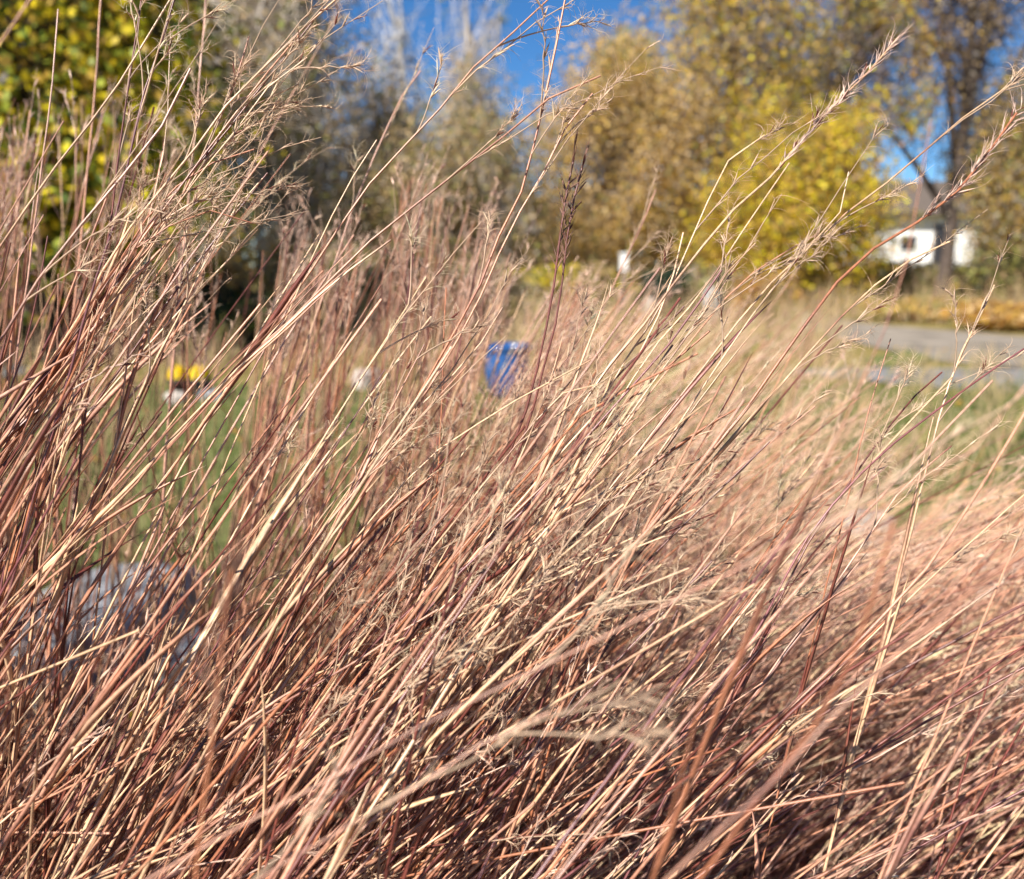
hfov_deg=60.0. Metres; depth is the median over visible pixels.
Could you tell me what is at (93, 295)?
grass stalk
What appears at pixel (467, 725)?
grass stalk
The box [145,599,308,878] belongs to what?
grass stalk
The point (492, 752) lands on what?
grass stalk
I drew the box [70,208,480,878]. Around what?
grass stalk
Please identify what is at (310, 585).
grass stalk
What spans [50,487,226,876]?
grass stalk
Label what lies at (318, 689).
grass stalk
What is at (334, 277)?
grass stalk
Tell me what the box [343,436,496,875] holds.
grass stalk
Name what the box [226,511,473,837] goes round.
grass stalk
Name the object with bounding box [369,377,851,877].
grass stalk
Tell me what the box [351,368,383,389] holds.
boulder
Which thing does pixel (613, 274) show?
shrub
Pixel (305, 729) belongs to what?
grass stalk
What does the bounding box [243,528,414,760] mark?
grass stalk
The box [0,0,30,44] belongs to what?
grass stalk
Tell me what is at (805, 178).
golden tree
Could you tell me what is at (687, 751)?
grass stalk
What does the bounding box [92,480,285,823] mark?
grass stalk
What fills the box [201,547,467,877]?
grass stalk
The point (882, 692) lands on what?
grass stalk
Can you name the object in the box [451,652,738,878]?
grass stalk
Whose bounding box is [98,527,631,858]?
grass stalk
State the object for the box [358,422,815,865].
grass stalk
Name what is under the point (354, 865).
grass stalk
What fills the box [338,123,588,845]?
grass stalk
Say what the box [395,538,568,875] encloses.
grass stalk
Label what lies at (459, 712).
grass stalk
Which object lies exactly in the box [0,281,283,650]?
grass stalk
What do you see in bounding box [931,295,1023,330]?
shrub
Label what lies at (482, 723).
grass stalk
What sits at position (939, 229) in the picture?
door
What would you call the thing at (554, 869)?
grass stalk
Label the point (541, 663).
grass stalk
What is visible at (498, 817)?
grass stalk
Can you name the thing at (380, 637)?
grass stalk
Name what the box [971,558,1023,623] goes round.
boulder
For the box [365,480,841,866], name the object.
grass stalk
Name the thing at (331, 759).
grass stalk
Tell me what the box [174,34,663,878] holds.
grass stalk
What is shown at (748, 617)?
grass stalk
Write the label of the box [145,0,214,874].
grass stalk
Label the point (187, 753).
grass stalk
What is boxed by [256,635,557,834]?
grass stalk
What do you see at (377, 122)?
bare tree
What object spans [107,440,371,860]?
grass stalk
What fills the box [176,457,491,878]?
grass stalk
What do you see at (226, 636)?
grass stalk
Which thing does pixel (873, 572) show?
boulder
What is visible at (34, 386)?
grass stalk
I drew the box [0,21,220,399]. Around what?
grass stalk
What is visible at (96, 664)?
grass stalk
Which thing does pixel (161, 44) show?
grass stalk
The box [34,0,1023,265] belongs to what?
sky
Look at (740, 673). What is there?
grass stalk
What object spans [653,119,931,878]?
grass stalk
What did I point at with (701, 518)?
grass stalk
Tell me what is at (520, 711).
grass stalk
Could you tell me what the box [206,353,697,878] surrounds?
grass stalk
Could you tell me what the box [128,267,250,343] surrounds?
shrub
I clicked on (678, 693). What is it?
grass stalk
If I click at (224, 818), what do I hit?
grass stalk
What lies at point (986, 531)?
grass stalk
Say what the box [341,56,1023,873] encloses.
grass stalk
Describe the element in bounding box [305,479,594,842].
grass stalk
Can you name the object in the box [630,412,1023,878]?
grass stalk
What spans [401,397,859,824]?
grass stalk
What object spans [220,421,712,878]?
grass stalk
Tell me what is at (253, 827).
grass stalk
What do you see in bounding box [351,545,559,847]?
grass stalk
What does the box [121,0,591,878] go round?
grass stalk
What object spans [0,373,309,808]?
grass stalk
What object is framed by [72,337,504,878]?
grass stalk
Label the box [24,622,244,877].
grass stalk
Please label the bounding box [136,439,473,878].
grass stalk
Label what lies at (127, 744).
grass stalk
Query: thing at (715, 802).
grass stalk
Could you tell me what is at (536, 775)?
grass stalk
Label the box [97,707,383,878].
grass stalk
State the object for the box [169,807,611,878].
grass stalk
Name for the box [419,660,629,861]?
grass stalk
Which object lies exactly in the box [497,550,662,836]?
grass stalk
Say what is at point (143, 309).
shrub
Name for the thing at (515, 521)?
grass stalk
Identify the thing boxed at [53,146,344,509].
grass stalk
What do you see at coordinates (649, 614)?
grass stalk
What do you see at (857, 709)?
grass stalk
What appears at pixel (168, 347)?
grass stalk
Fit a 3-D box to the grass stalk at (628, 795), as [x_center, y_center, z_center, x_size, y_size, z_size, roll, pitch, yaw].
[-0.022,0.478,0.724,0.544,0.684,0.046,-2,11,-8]
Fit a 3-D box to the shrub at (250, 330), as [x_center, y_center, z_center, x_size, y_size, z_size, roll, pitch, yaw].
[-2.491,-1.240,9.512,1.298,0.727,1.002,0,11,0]
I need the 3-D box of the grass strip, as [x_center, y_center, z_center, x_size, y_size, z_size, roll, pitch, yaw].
[3.958,-0.837,9.096,0.569,0.001,2.029,8,13,34]
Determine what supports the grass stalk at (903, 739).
on the soil bed
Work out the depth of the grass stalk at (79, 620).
0.66 m
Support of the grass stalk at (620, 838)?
on the soil bed
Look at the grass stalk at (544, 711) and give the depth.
0.69 m
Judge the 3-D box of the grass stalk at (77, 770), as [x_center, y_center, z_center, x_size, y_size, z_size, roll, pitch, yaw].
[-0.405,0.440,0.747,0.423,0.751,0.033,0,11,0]
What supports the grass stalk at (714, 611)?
on the soil bed
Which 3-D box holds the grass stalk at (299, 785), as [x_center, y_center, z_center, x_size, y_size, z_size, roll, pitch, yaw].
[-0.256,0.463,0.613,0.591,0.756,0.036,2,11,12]
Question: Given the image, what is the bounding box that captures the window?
[897,234,917,251]
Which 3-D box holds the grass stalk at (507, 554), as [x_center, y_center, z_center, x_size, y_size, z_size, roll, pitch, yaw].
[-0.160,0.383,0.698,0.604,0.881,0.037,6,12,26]
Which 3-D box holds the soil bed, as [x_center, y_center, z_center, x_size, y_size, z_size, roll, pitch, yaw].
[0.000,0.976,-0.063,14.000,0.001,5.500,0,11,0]
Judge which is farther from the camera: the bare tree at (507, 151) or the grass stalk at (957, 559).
the bare tree at (507, 151)
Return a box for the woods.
[97,165,999,282]
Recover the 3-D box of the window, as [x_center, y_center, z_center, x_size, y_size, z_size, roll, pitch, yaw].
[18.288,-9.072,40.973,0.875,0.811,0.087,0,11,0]
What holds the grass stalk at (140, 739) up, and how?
on the soil bed
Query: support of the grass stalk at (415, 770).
on the soil bed
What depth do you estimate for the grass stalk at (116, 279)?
0.55 m
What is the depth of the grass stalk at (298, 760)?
0.53 m
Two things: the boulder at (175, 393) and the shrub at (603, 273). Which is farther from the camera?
the shrub at (603, 273)
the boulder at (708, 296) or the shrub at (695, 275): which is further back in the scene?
the shrub at (695, 275)
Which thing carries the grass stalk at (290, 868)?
on the soil bed
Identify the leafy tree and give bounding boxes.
[0,0,307,361]
[7,0,269,323]
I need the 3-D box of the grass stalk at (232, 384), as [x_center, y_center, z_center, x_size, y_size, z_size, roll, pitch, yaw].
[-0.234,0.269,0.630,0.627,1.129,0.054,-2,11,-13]
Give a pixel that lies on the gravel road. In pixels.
(913, 338)
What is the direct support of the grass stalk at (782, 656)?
on the soil bed
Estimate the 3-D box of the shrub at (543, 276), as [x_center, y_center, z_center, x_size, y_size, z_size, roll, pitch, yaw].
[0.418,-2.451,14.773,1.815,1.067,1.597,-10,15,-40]
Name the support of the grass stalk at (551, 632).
on the soil bed
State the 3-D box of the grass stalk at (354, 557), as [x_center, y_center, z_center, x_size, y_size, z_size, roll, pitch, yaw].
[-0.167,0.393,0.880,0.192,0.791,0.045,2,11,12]
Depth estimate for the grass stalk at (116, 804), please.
0.64 m
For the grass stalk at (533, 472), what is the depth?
0.83 m
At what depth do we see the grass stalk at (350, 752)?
0.44 m
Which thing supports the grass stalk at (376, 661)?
on the soil bed
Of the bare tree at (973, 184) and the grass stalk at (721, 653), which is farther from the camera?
the bare tree at (973, 184)
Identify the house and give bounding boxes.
[816,170,985,285]
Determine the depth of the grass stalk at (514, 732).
0.32 m
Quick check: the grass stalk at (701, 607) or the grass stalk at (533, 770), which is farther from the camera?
the grass stalk at (701, 607)
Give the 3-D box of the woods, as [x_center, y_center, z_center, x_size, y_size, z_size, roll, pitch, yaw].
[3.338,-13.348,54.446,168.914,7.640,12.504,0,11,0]
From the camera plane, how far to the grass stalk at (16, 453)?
0.55 m
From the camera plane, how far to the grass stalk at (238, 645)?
0.80 m
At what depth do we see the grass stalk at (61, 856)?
0.47 m
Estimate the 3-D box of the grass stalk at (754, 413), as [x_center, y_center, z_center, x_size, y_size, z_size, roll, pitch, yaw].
[0.013,0.352,0.583,0.608,0.986,0.044,-3,11,-13]
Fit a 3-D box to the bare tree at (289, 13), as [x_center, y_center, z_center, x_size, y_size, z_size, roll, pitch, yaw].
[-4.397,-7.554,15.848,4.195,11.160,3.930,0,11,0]
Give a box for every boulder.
[1,563,205,748]
[152,624,266,720]
[164,391,186,404]
[200,389,225,400]
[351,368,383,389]
[644,297,654,315]
[703,287,721,321]
[827,507,894,548]
[848,557,913,590]
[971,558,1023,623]
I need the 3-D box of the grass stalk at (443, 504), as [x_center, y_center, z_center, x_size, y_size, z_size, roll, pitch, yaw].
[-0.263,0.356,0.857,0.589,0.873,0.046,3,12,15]
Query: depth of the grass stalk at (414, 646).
0.61 m
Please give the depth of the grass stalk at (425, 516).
0.81 m
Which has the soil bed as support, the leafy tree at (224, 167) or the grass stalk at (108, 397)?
the grass stalk at (108, 397)
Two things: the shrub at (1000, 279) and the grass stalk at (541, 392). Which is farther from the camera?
the shrub at (1000, 279)
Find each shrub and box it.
[0,268,84,355]
[66,224,165,338]
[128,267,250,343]
[196,229,324,333]
[216,290,344,354]
[297,229,399,322]
[350,241,466,331]
[433,246,553,327]
[504,260,584,322]
[553,262,638,315]
[567,253,619,328]
[634,264,693,320]
[666,260,745,313]
[723,264,808,321]
[802,262,872,308]
[838,294,999,322]
[849,258,938,294]
[886,260,1017,294]
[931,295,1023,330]
[939,234,1023,302]
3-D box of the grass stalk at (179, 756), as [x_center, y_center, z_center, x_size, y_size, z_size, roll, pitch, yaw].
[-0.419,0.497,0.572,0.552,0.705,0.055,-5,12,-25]
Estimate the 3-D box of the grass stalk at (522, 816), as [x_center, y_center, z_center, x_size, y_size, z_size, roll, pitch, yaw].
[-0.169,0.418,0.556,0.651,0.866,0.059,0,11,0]
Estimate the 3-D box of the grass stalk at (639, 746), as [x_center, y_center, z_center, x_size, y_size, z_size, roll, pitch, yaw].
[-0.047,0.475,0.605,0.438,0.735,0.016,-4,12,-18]
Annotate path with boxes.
[784,367,1023,392]
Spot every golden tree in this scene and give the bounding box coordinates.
[496,0,749,305]
[578,2,682,275]
[614,0,873,277]
[667,62,949,309]
[745,0,955,265]
[945,27,1023,299]
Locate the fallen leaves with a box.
[22,344,1021,802]
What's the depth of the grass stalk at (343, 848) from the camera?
0.46 m
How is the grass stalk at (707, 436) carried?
on the soil bed
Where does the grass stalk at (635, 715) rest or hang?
on the soil bed
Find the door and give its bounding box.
[931,225,944,262]
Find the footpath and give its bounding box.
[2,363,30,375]
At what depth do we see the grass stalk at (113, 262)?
0.58 m
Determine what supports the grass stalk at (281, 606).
on the soil bed
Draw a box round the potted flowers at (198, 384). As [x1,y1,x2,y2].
[189,365,211,396]
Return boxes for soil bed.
[6,596,1004,878]
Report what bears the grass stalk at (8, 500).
on the soil bed
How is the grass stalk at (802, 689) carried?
on the soil bed
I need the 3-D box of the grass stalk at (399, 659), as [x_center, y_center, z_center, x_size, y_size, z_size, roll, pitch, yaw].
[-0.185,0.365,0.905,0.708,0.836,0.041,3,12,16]
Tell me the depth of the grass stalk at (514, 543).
0.70 m
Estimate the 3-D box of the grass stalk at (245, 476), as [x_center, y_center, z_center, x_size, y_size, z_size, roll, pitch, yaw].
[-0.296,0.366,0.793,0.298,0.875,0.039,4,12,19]
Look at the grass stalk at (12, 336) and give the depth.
0.66 m
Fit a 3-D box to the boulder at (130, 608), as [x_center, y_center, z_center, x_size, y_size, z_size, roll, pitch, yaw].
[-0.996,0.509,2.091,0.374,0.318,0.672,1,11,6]
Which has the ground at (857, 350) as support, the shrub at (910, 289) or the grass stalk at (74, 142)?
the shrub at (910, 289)
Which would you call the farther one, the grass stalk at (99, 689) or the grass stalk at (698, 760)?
the grass stalk at (99, 689)
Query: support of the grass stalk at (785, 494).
on the soil bed
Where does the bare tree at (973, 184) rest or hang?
on the ground at (857, 350)
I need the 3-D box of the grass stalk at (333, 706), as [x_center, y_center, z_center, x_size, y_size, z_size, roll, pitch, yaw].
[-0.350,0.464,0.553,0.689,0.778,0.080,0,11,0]
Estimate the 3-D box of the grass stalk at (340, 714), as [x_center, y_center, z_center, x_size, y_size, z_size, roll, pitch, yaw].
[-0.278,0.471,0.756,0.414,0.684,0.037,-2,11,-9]
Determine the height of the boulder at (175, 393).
0.129 m
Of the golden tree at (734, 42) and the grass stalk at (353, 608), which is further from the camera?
the golden tree at (734, 42)
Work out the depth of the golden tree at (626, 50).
23.09 m
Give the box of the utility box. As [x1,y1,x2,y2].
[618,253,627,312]
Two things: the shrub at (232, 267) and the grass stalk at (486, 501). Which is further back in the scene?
the shrub at (232, 267)
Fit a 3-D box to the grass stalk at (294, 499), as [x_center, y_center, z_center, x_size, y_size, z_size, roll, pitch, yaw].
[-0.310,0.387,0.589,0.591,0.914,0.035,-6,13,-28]
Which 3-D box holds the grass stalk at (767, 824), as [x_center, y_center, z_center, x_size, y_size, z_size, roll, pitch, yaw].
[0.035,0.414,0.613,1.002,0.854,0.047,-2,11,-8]
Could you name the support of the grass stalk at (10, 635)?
on the soil bed
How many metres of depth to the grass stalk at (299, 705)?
0.82 m
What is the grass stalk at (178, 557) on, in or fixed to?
on the soil bed
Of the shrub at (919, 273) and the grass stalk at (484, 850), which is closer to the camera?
the grass stalk at (484, 850)
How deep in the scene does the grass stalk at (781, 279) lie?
0.56 m
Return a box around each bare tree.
[142,0,274,280]
[175,0,387,308]
[307,0,446,302]
[329,68,507,291]
[390,68,583,301]
[823,0,1023,296]
[930,82,1022,268]
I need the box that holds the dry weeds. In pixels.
[2,266,1023,492]
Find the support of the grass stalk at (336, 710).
on the soil bed
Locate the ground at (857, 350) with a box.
[1,266,1023,598]
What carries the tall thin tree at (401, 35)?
on the ground at (857, 350)
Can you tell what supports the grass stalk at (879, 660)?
on the soil bed
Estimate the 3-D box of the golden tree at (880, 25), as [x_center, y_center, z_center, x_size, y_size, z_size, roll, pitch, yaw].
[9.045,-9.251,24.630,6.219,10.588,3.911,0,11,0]
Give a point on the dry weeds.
(519, 317)
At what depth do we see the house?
40.98 m
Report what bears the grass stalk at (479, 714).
on the soil bed
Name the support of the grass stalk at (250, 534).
on the soil bed
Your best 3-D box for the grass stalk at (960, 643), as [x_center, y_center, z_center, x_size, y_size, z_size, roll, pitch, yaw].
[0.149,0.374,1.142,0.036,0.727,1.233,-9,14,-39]
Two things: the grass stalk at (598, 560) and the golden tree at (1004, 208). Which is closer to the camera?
the grass stalk at (598, 560)
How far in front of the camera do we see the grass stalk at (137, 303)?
0.62 m
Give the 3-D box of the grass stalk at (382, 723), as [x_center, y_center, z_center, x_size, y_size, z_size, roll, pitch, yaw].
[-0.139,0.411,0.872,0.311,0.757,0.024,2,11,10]
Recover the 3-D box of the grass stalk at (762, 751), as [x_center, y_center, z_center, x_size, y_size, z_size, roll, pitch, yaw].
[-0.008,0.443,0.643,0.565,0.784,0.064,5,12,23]
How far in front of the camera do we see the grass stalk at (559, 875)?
0.43 m
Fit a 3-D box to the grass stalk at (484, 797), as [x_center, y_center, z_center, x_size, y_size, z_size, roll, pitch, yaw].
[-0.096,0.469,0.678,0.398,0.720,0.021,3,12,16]
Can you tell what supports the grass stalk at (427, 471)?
on the soil bed
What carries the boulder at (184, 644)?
on the soil bed
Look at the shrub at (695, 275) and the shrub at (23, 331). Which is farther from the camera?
the shrub at (695, 275)
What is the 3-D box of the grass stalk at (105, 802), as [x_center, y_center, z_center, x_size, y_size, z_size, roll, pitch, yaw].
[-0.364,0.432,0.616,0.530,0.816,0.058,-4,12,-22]
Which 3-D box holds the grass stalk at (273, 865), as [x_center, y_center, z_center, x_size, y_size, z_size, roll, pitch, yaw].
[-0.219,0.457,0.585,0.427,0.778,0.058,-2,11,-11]
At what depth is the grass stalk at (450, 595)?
0.84 m
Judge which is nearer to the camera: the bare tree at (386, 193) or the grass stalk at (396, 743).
the grass stalk at (396, 743)
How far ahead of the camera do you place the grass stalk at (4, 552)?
0.62 m
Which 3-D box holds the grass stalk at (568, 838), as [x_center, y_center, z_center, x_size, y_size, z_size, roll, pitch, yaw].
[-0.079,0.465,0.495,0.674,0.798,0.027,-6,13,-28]
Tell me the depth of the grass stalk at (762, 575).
0.80 m
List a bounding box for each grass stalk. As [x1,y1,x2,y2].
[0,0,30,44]
[0,0,170,248]
[0,0,243,630]
[0,0,278,466]
[0,0,338,448]
[0,0,616,742]
[0,1,381,455]
[0,9,58,487]
[0,9,376,480]
[0,11,320,446]
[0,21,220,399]
[0,55,355,472]
[0,110,287,766]
[0,118,254,554]
[0,135,308,619]
[0,151,267,537]
[0,152,177,500]
[0,173,267,562]
[0,225,221,532]
[0,231,321,862]
[0,236,48,449]
[0,240,390,611]
[0,267,311,843]
[0,270,235,754]
[0,270,323,622]
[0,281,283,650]
[0,294,122,669]
[0,299,381,851]
[0,304,260,656]
[0,314,92,853]
[0,352,163,786]
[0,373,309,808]
[0,411,161,648]
[0,438,319,867]
[0,454,739,810]
[0,563,327,830]
[1,175,300,527]
[1,200,236,604]
[1,461,216,873]
[2,125,312,630]
[4,170,164,494]
[6,162,167,458]
[9,509,695,840]
[10,1,365,877]
[10,70,320,559]
[15,787,737,814]
[23,512,285,878]
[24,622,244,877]
[26,211,304,607]
[29,234,354,878]
[29,690,322,874]
[30,396,299,860]
[39,274,72,870]
[40,0,100,875]
[40,0,194,878]
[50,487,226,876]
[51,173,166,454]
[51,644,155,878]
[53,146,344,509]
[54,65,181,851]
[54,359,591,878]
[57,316,431,869]
[57,470,755,786]
[57,538,252,816]
[58,406,342,866]
[59,530,157,878]
[61,284,381,878]
[61,482,189,850]
[64,458,342,863]
[67,558,313,878]
[70,59,681,548]
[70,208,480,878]
[71,31,205,874]
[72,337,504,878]
[74,533,791,878]
[79,660,227,878]
[80,634,260,878]
[87,140,376,877]
[91,369,384,875]
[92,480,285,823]
[92,557,437,878]
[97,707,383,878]
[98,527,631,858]
[103,636,246,836]
[106,369,304,839]
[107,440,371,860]
[108,494,398,878]
[108,571,480,853]
[114,385,485,878]
[118,468,222,870]
[119,241,532,878]
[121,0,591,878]
[123,538,481,856]
[135,425,472,871]
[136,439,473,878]
[137,415,209,853]
[137,566,253,863]
[139,347,451,878]
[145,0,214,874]
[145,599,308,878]
[146,243,750,853]
[147,387,1023,878]
[148,584,500,878]
[153,419,488,857]
[154,399,738,870]
[155,335,406,876]
[162,442,563,852]
[166,492,365,866]
[166,571,479,878]
[169,652,438,873]
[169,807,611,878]
[170,619,360,878]
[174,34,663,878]
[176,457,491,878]
[177,470,422,865]
[182,28,433,836]
[183,275,501,878]
[186,416,289,773]
[189,517,268,878]
[190,375,459,876]
[191,587,627,878]
[197,380,604,878]
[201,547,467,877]
[201,655,473,878]
[203,591,418,865]
[205,511,402,856]
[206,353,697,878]
[208,382,355,797]
[208,479,474,878]
[213,355,636,878]
[214,397,712,878]
[215,490,464,878]
[216,501,497,878]
[219,425,525,878]
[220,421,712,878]
[223,529,398,874]
[224,361,644,878]
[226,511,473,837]
[227,574,345,763]
[227,611,448,876]
[228,444,602,874]
[229,267,660,878]
[229,525,922,865]
[230,309,282,863]
[233,646,567,871]
[238,314,682,878]
[239,369,536,770]
[241,232,683,878]
[241,262,726,845]
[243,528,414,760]
[248,270,721,878]
[251,781,903,878]
[253,437,578,852]
[253,653,684,878]
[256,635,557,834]
[257,647,322,878]
[259,538,518,813]
[261,512,315,867]
[264,584,755,878]
[267,532,536,869]
[268,560,491,875]
[269,602,437,806]
[270,441,536,835]
[270,506,616,836]
[273,511,417,878]
[277,381,644,877]
[277,392,655,862]
[280,276,640,876]
[280,298,680,878]
[281,339,431,874]
[281,420,776,818]
[283,493,447,747]
[284,398,456,794]
[289,671,520,878]
[291,476,714,877]
[292,455,549,878]
[295,613,594,878]
[296,399,744,878]
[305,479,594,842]
[305,632,779,875]
[306,656,602,874]
[307,301,618,803]
[308,568,656,878]
[320,370,596,878]
[320,449,422,768]
[321,622,513,818]
[323,314,696,878]
[323,448,585,836]
[323,576,529,805]
[330,412,697,729]
[332,501,521,830]
[334,134,589,878]
[334,590,571,875]
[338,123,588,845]
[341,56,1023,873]
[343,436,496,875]
[344,435,669,878]
[344,477,512,817]
[345,214,877,874]
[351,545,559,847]
[355,497,558,878]
[358,190,812,859]
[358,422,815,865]
[359,371,643,815]
[363,19,912,878]
[365,423,580,711]
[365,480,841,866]
[367,547,673,838]
[368,560,653,878]
[369,163,789,878]
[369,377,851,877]
[370,564,661,850]
[376,499,492,878]
[380,111,840,872]
[380,613,593,870]
[381,414,747,878]
[382,556,563,876]
[382,747,720,878]
[385,287,446,872]
[388,471,717,830]
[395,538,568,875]
[397,556,743,875]
[398,521,495,859]
[398,522,1023,860]
[398,631,556,875]
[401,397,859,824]
[402,553,502,721]
[406,82,1023,878]
[406,425,752,815]
[406,432,887,818]
[407,516,714,781]
[408,209,987,870]
[409,406,815,801]
[409,577,682,878]
[414,682,762,878]
[416,510,758,878]
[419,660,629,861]
[420,677,903,861]
[423,109,897,876]
[426,162,678,856]
[426,635,663,873]
[431,561,828,868]
[435,742,508,877]
[437,525,628,849]
[439,646,1020,878]
[440,325,842,827]
[443,527,828,870]
[448,599,767,878]
[451,615,736,860]
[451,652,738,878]
[456,385,803,863]
[458,532,840,872]
[459,443,582,878]
[460,433,813,878]
[478,531,790,878]
[481,348,780,878]
[483,554,811,878]
[489,581,600,878]
[492,376,726,878]
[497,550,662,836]
[497,556,743,731]
[503,408,841,878]
[513,565,645,878]
[526,471,576,871]
[536,551,606,871]
[545,442,856,878]
[546,499,827,867]
[546,616,763,878]
[550,603,815,865]
[552,376,952,875]
[554,380,992,878]
[556,632,908,874]
[560,603,1023,878]
[563,591,748,867]
[569,502,1023,878]
[571,568,760,868]
[578,348,1023,878]
[604,522,746,717]
[608,586,996,878]
[614,608,920,878]
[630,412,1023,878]
[633,634,1023,700]
[637,407,1010,868]
[645,350,1023,878]
[650,494,1023,878]
[651,289,822,878]
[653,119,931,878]
[662,596,1023,878]
[665,550,1023,878]
[671,666,1023,878]
[691,653,1023,865]
[694,645,1023,878]
[697,520,895,878]
[749,339,890,878]
[821,227,1019,878]
[878,409,1023,878]
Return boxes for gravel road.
[768,310,1023,368]
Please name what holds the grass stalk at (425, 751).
on the soil bed
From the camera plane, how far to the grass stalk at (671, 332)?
0.62 m
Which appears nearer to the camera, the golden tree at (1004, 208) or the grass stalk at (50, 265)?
the grass stalk at (50, 265)
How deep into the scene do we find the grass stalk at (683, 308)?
0.68 m
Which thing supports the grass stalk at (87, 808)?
on the soil bed
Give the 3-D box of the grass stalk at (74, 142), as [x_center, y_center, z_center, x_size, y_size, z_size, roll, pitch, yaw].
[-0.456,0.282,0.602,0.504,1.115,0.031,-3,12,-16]
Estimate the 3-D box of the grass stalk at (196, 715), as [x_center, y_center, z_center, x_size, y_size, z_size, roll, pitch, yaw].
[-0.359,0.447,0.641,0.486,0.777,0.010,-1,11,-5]
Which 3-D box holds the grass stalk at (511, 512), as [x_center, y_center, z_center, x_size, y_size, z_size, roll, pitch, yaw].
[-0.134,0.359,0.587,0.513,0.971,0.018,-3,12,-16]
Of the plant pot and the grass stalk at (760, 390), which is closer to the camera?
the grass stalk at (760, 390)
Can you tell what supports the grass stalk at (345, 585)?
on the soil bed
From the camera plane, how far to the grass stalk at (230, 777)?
0.53 m
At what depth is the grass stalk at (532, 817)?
0.54 m
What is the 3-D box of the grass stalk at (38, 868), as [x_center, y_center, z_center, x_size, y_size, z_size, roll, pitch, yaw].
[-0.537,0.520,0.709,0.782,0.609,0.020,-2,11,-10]
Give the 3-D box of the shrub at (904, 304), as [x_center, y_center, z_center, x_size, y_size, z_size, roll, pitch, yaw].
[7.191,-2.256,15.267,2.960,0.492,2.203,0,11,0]
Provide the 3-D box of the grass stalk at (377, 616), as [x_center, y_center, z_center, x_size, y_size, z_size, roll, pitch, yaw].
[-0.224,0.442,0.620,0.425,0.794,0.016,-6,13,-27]
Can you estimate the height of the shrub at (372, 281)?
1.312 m
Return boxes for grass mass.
[0,68,1023,878]
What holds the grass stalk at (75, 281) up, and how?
on the soil bed
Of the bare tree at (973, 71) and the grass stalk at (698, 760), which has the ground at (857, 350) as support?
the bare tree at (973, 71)
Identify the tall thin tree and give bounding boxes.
[362,0,438,152]
[410,0,522,256]
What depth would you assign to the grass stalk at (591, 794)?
0.58 m
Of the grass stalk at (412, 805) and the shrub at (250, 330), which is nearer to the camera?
the grass stalk at (412, 805)
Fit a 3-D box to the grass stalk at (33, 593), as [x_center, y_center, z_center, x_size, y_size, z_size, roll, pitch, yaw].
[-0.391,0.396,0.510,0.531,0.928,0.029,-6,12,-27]
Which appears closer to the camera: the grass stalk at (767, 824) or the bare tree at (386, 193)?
the grass stalk at (767, 824)
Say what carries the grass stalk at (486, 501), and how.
on the soil bed
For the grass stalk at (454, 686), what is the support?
on the soil bed
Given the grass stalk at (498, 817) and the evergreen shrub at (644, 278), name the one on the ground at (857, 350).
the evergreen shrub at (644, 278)
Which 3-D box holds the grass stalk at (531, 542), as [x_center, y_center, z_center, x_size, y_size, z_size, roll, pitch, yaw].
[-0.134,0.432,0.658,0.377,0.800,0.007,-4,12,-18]
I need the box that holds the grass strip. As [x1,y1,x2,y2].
[862,350,932,366]
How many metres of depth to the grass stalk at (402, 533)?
0.59 m
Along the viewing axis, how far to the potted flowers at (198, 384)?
6.38 m
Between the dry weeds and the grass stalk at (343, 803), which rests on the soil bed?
the grass stalk at (343, 803)
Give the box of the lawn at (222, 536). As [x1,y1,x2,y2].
[0,384,1023,700]
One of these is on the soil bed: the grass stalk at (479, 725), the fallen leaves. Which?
the grass stalk at (479, 725)
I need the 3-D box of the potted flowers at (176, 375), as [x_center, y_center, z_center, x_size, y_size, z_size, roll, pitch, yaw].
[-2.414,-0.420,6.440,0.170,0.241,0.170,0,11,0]
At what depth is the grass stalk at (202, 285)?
0.63 m
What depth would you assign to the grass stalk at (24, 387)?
0.57 m
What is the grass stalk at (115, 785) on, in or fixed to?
on the soil bed
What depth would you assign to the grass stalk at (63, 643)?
0.58 m
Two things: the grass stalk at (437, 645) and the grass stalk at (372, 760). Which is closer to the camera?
the grass stalk at (437, 645)
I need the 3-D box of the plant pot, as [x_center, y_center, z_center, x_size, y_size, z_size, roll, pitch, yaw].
[-0.034,-0.486,6.376,0.356,0.400,0.356,0,11,0]
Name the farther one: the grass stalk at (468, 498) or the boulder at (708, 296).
the boulder at (708, 296)
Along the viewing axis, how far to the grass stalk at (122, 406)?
0.60 m
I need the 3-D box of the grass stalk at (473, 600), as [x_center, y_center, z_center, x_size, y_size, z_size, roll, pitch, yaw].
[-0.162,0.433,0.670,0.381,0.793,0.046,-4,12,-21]
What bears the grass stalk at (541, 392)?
on the soil bed
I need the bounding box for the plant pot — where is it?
[483,342,531,399]
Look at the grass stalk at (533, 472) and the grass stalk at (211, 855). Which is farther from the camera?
the grass stalk at (533, 472)
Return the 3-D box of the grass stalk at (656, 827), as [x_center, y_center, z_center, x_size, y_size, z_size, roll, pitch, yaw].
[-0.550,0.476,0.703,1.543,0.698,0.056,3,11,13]
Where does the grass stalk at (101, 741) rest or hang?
on the soil bed
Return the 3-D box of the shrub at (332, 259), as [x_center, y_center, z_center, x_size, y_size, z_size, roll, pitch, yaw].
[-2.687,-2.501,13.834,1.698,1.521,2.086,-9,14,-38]
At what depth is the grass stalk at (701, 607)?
0.87 m
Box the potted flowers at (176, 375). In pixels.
[167,365,189,393]

